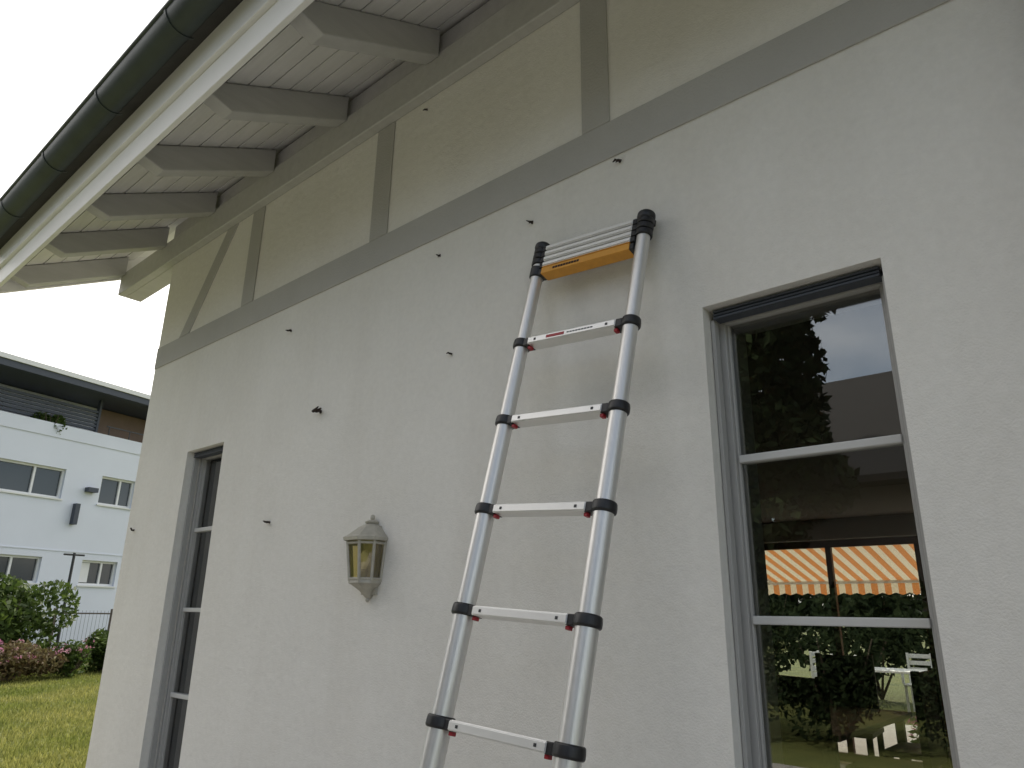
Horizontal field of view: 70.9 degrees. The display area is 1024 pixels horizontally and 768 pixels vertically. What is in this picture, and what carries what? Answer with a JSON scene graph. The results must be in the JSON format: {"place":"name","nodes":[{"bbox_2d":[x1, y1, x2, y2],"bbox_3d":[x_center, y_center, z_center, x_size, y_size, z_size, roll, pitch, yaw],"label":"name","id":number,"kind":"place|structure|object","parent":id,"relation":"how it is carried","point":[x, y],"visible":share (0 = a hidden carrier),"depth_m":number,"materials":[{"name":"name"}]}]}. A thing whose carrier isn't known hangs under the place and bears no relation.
{"place":"outdoors","nodes":[
{"label":"outdoors","id":0,"kind":"place"},
{"bbox_2d":[0,667,102,767],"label":"grass","id":1,"kind":"structure","parent":0,"point":[26,758],"depth_m":10.10,"materials":[{"name":"green plant"}]},
{"bbox_2d":[0,410,141,650],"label":"walls","id":2,"kind":"structure","parent":0,"point":[82,458],"depth_m":24.37,"materials":[{"name":"white paint"}]},
{"bbox_2d":[0,384,96,430],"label":"penthouse wall","id":3,"kind":"structure","parent":2,"relation":"on","point":[38,394],"depth_m":25.76,"materials":[{"name":"grey metal"}]},
{"bbox_2d":[0,357,149,419],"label":"roof soffit","id":4,"kind":"structure","parent":3,"relation":"on","point":[20,375],"depth_m":25.22,"materials":[{"name":"grey painted metal"}]},
{"bbox_2d":[0,386,102,432],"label":"louvre screen","id":5,"kind":"object","parent":4,"relation":"attached to","point":[95,424],"visible":0.82,"depth_m":24.74,"materials":[{"name":"grey metal"}]},
{"bbox_2d":[0,351,150,399],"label":"roof edge","id":6,"kind":"object","parent":4,"relation":"on","point":[65,372],"depth_m":24.47,"materials":[{"name":"white paint"}]},
{"bbox_2d":[30,411,66,434],"bbox_3d":[-15.736,1.386,24.441,0.812,0.877,1.183,-14,-23,39],"label":"roof terrace plant","id":7,"kind":"object","parent":2,"relation":"on","point":[58,419],"visible":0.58,"depth_m":24.43,"materials":[{"name":"green plant"}]},
{"bbox_2d":[0,545,122,555],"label":"string course","id":8,"kind":"object","parent":2,"relation":"attached to","point":[60,550],"depth_m":23.93,"materials":[{"name":"white paint"}]},
{"bbox_2d":[0,458,133,587],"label":"window frames","id":9,"kind":"structure","parent":2,"relation":"attached to","point":[56,497],"depth_m":24.29,"materials":[{"name":"white plastic"}]},
{"bbox_2d":[0,461,130,583],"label":"window glass","id":10,"kind":"object","parent":9,"relation":"in","point":[15,477],"visible":0.39,"depth_m":23.80,"materials":[{"name":"grey glass"}]},
{"bbox_2d":[79,562,89,581],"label":"curtains","id":11,"kind":"object","parent":9,"relation":"attached to","point":[84,571],"visible":0.33,"depth_m":24.74,"materials":[{"name":"white fabric"}]},
{"bbox_2d":[69,487,98,524],"bbox_3d":[-14.717,4.203,24.748,0.240,1.300,0.650,-8,-20,27],"label":"wall light","id":12,"kind":"object","parent":2,"relation":"attached to","point":[75,514],"visible":1,"depth_m":24.45,"materials":[{"name":"grey metal"}]},
{"bbox_2d":[97,409,145,442],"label":"penthouse cladding","id":13,"kind":"structure","parent":2,"relation":"on","point":[121,421],"depth_m":28.07,"materials":[{"name":"brown wood"}]},
{"bbox_2d":[107,426,143,439],"bbox_3d":[-12.150,3.124,30.370,0.030,0.330,10.600,-8,-20,27],"label":"terrace railing","id":14,"kind":"object","parent":2,"relation":"on","point":[123,430],"visible":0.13,"depth_m":26.58,"materials":[{"name":"grey metal"}]},
{"bbox_2d":[0,0,920,595],"label":"sky","id":15,"kind":"structure","parent":0,"point":[53,53],"materials":[{"name":"white"}]},
{"bbox_2d":[0,626,929,767],"bbox_3d":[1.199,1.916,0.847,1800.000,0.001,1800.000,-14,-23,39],"label":"ground","id":16,"kind":"structure","parent":0,"point":[894,698],"depth_m":14.88,"materials":[{"name":"green plant"}]},
{"bbox_2d":[0,639,70,681],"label":"flowering shrub","id":17,"kind":"object","parent":16,"relation":"on","point":[18,658],"visible":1,"depth_m":15.37,"materials":[{"name":"pink plant"}]},
{"bbox_2d":[0,572,80,676],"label":"shrub","id":18,"kind":"object","parent":16,"relation":"on","point":[19,613],"visible":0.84,"depth_m":17.09,"materials":[{"name":"green plant"}]},
{"bbox_2d":[42,637,94,677],"bbox_3d":[-10.260,6.319,16.597,1.334,0.906,0.942,-14,-23,39],"label":"flowering shrub","id":19,"kind":"object","parent":16,"relation":"on","point":[77,655],"visible":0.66,"depth_m":16.37,"materials":[{"name":"green plant"}]},
{"bbox_2d":[54,553,84,649],"bbox_3d":[-11.554,5.835,18.521,0.076,2.900,0.500,-14,-23,39],"label":"lamp post","id":20,"kind":"object","parent":16,"relation":"on","point":[73,555],"visible":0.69,"depth_m":18.78,"materials":[{"name":"grey metal"}]},
{"bbox_2d":[32,608,112,649],"bbox_3d":[-11.734,7.334,20.926,0.116,1.500,12.100,-14,-23,39],"label":"garden fence","id":21,"kind":"object","parent":16,"relation":"on","point":[109,623],"visible":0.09,"depth_m":20.43,"materials":[{"name":"grey metal"}]},
{"bbox_2d":[83,627,108,671],"bbox_3d":[-10.162,6.747,18.231,1.350,1.104,1.399,-14,-23,39],"label":"shrub","id":22,"kind":"object","parent":16,"relation":"on","point":[99,644],"visible":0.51,"depth_m":17.92,"materials":[{"name":"green plant"}]},
{"bbox_2d":[85,0,1023,767],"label":"front wall","id":23,"kind":"structure","parent":16,"relation":"on","point":[895,154],"depth_m":2.40,"materials":[{"name":"paint"}]},
{"bbox_2d":[0,0,242,256],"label":"roof","id":24,"kind":"structure","parent":23,"relation":"on","point":[207,27],"depth_m":3.58,"materials":[{"name":"paint"}]},
{"bbox_2d":[0,257,146,293],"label":"verge board","id":25,"kind":"object","parent":24,"relation":"attached to","point":[9,286],"depth_m":5.28,"materials":[{"name":"paint"}]},
{"bbox_2d":[0,0,224,237],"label":"gutter","id":26,"kind":"object","parent":24,"relation":"attached to","point":[165,34],"visible":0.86,"depth_m":3.49,"materials":[{"name":"metal"}]},
{"bbox_2d":[0,0,313,286],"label":"fascia","id":27,"kind":"structure","parent":24,"relation":"attached to","point":[236,40],"depth_m":3.38,"materials":[{"name":"paint"}]},
{"bbox_2d":[155,454,221,767],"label":"window frame","id":28,"kind":"object","parent":23,"relation":"attached to","point":[163,740],"visible":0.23,"depth_m":4.01,"materials":[{"name":"grey metal"}]},
{"bbox_2d":[147,458,198,767],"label":"blind guide","id":29,"kind":"object","parent":28,"relation":"attached to","point":[151,760],"visible":0.5,"depth_m":3.98,"materials":[{"name":"grey metal"}]},
{"bbox_2d":[194,445,223,458],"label":"blind slats","id":30,"kind":"object","parent":29,"relation":"attached to","point":[209,452],"visible":0.64,"depth_m":4.14,"materials":[{"name":"grey metal"}]},
{"bbox_2d":[170,526,211,699],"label":"glazing bars","id":31,"kind":"object","parent":28,"relation":"attached to","point":[176,694],"visible":0.5,"depth_m":3.92,"materials":[{"name":"grey paint"}]},
{"bbox_2d":[164,457,221,767],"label":"window pane","id":32,"kind":"object","parent":28,"relation":"in","point":[179,710],"visible":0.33,"depth_m":3.96,"materials":[{"name":"glass"}]},
{"bbox_2d":[179,223,238,337],"bbox_3d":[-1.948,-0.656,4.618,0.605,0.622,0.006,-14,-23,39],"label":"timber brace","id":33,"kind":"object","parent":23,"relation":"attached to","point":[210,277],"visible":1,"depth_m":4.61,"materials":[{"name":"grey wood"}]},
{"bbox_2d":[312,406,321,413],"bbox_3d":[-0.911,0.123,3.373,0.057,0.024,0.040,-14,-23,39],"label":"wall hook","id":34,"kind":"object","parent":23,"relation":"attached to","point":[317,410],"depth_m":3.37,"materials":[{"name":"metal"}]},
{"bbox_2d":[118,0,580,301],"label":"wall plate","id":35,"kind":"object","parent":23,"relation":"attached to","point":[483,34],"depth_m":3.71,"materials":[{"name":"grey wood"}]},
{"bbox_2d":[10,1,439,287],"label":"rafters","id":36,"kind":"object","parent":35,"relation":"attached to","point":[316,23],"visible":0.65,"depth_m":3.79,"materials":[{"name":"paint"}]},
{"bbox_2d":[24,0,489,265],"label":"soffit boards","id":37,"kind":"object","parent":36,"relation":"on","point":[289,56],"visible":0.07,"depth_m":3.62,"materials":[{"name":"paint"}]},
{"bbox_2d":[343,515,387,601],"bbox_3d":[-0.596,0.683,2.840,0.180,0.341,0.124,-14,-23,39],"label":"wall lantern","id":38,"kind":"object","parent":23,"relation":"attached to","point":[367,580],"depth_m":2.82,"materials":[{"name":"metal"}]},
{"bbox_2d":[418,209,655,767],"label":"telescopic ladder","id":39,"kind":"object","parent":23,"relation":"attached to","point":[626,240],"visible":1,"depth_m":2.01,"materials":[{"name":"metal"}]},
{"bbox_2d":[154,0,949,369],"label":"timber trim","id":40,"kind":"structure","parent":23,"relation":"attached to","point":[790,52],"depth_m":2.69,"materials":[{"name":"grey wood"}]},
{"bbox_2d":[717,282,957,767],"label":"window frame","id":41,"kind":"object","parent":23,"relation":"attached to","point":[751,643],"visible":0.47,"depth_m":1.96,"materials":[{"name":"grey metal"}]},
{"bbox_2d":[711,275,959,767],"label":"blind guide","id":42,"kind":"object","parent":41,"relation":"attached to","point":[742,691],"visible":0.62,"depth_m":1.91,"materials":[{"name":"grey metal"}]},
{"bbox_2d":[713,266,882,323],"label":"blind slats","id":43,"kind":"object","parent":42,"relation":"attached to","point":[854,280],"visible":0.86,"depth_m":2.00,"materials":[{"name":"grey metal"}]},
{"bbox_2d":[739,434,931,627],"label":"glazing bars","id":44,"kind":"object","parent":41,"relation":"attached to","point":[841,447],"visible":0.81,"depth_m":1.84,"materials":[{"name":"grey paint"}]},
{"bbox_2d":[769,593,833,671],"bbox_3d":[5.689,5.424,16.670,3.603,3.098,2.536,0,-18,4],"label":"hedge shrub","id":45,"kind":"object","parent":16,"relation":"on","point":[780,605],"visible":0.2,"depth_m":15.89,"materials":[{"name":"green plant"}]},
{"bbox_2d":[809,651,818,677],"bbox_3d":[5.650,5.304,12.857,0.440,0.980,0.480,-14,-23,39],"label":"patio chair","id":46,"kind":"object","parent":16,"relation":"on","point":[813,669],"visible":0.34,"depth_m":12.94,"materials":[{"name":"white paint"}]},
{"bbox_2d":[762,514,916,763],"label":"wall","id":47,"kind":"structure","parent":16,"relation":"on","point":[900,525],"depth_m":8.04,"materials":[{"name":"paint"}]},
{"bbox_2d":[765,544,920,594],"bbox_3d":[5.593,1.908,8.436,7.000,1.000,2.610,-14,-23,39],"label":"striped awning","id":48,"kind":"object","parent":47,"relation":"attached to","point":[885,569],"visible":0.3,"depth_m":10.12,"materials":[{"name":"fabric"}]},
{"bbox_2d":[764,536,952,765],"bbox_3d":[4.151,2.739,7.423,3.400,2.278,0.060,-14,-23,39],"label":"terrace door frame","id":49,"kind":"object","parent":47,"relation":"attached to","point":[850,755],"visible":0.39,"depth_m":7.88,"materials":[{"name":"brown wood"}]},
{"bbox_2d":[784,593,930,699],"bbox_3d":[7.653,4.853,15.158,3.010,3.323,4.321,-14,-23,39],"label":"hedge shrub","id":50,"kind":"object","parent":16,"relation":"on","point":[894,646],"visible":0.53,"depth_m":14.28,"materials":[{"name":"green plant"}]},
{"bbox_2d":[838,723,922,761],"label":"terrace","id":51,"kind":"structure","parent":16,"relation":"on","point":[889,736],"depth_m":8.99,"materials":[{"name":"beige stone"}]},
{"bbox_2d":[874,667,926,673],"bbox_3d":[6.399,5.228,12.188,1.300,0.740,0.850,-14,-23,39],"label":"patio table","id":52,"kind":"object","parent":16,"relation":"on","point":[892,670],"visible":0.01,"depth_m":12.02,"materials":[{"name":"white paint"}]},
{"bbox_2d":[901,653,931,711],"bbox_3d":[7.154,5.247,12.604,0.480,0.980,0.440,-14,-23,39],"label":"patio chair","id":53,"kind":"object","parent":16,"relation":"on","point":[924,656],"visible":0.45,"depth_m":12.78,"materials":[{"name":"white paint"}]},
{"bbox_2d":[731,290,872,763],"bbox_3d":[0.811,0.834,1.724,0.425,2.204,0.004,-14,-23,39],"label":"window pane","id":54,"kind":"object","parent":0,"point":[744,491],"visible":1,"depth_m":1.99,"materials":[{"name":"glass"}]},
{"bbox_2d":[840,762,848,767],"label":"floor","id":55,"kind":"structure","parent":0,"point":[842,765],"depth_m":7.40,"materials":[{"name":"brown wood"}]},
{"bbox_2d":[776,675,835,767],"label":"dining chair","id":56,"kind":"object","parent":55,"relation":"on","point":[805,724],"visible":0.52,"depth_m":3.92,"materials":[{"name":"brown wood"}]},
{"bbox_2d":[815,653,885,756],"bbox_3d":[2.850,2.914,6.142,0.506,1.127,0.506,-12,-21,34],"label":"dining chair","id":57,"kind":"object","parent":55,"relation":"on","point":[851,681],"visible":0.64,"depth_m":6.37,"materials":[{"name":"brown wood"}]},
{"bbox_2d":[829,705,912,767],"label":"dining table","id":58,"kind":"object","parent":55,"relation":"on","point":[847,722],"visible":0.41,"depth_m":5.24,"materials":[{"name":"brown wood"}]},
{"bbox_2d":[845,668,952,767],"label":"dining chair","id":59,"kind":"object","parent":55,"relation":"on","point":[930,722],"visible":0.98,"depth_m":4.50,"materials":[{"name":"brown wood"}]},
{"bbox_2d":[882,742,952,764],"bbox_3d":[2.988,2.596,5.138,0.506,1.127,0.506,-14,-23,39],"label":"dining chair","id":60,"kind":"object","parent":55,"relation":"on","point":[907,751],"visible":0.3,"depth_m":5.09,"materials":[{"name":"brown wood"}]},
{"bbox_3d":[2.300,1.754,4.793,5.876,2.500,6.396,-14,-23,39],"label":"partition wall","id":61,"kind":"object","parent":55,"relation":"on","visible":0},
{"bbox_2d":[745,303,913,523],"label":"ceiling","id":62,"kind":"structure","parent":61,"relation":"on","point":[824,380],"depth_m":3.99,"materials":[{"name":"grey"}]},
{"bbox_3d":[4.730,3.997,7.969,0.400,0.290,0.400,-14,-23,39],"label":"plant pot","id":63,"kind":"object","parent":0,"visible":0},
{"bbox_2d":[906,716,919,743],"bbox_3d":[4.703,3.849,7.992,0.664,0.798,0.430,-14,-23,39],"label":"potted plant","id":64,"kind":"object","parent":63,"relation":"in","point":[912,732],"visible":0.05,"depth_m":8.07,"materials":[{"name":"green plant"}]}
]}

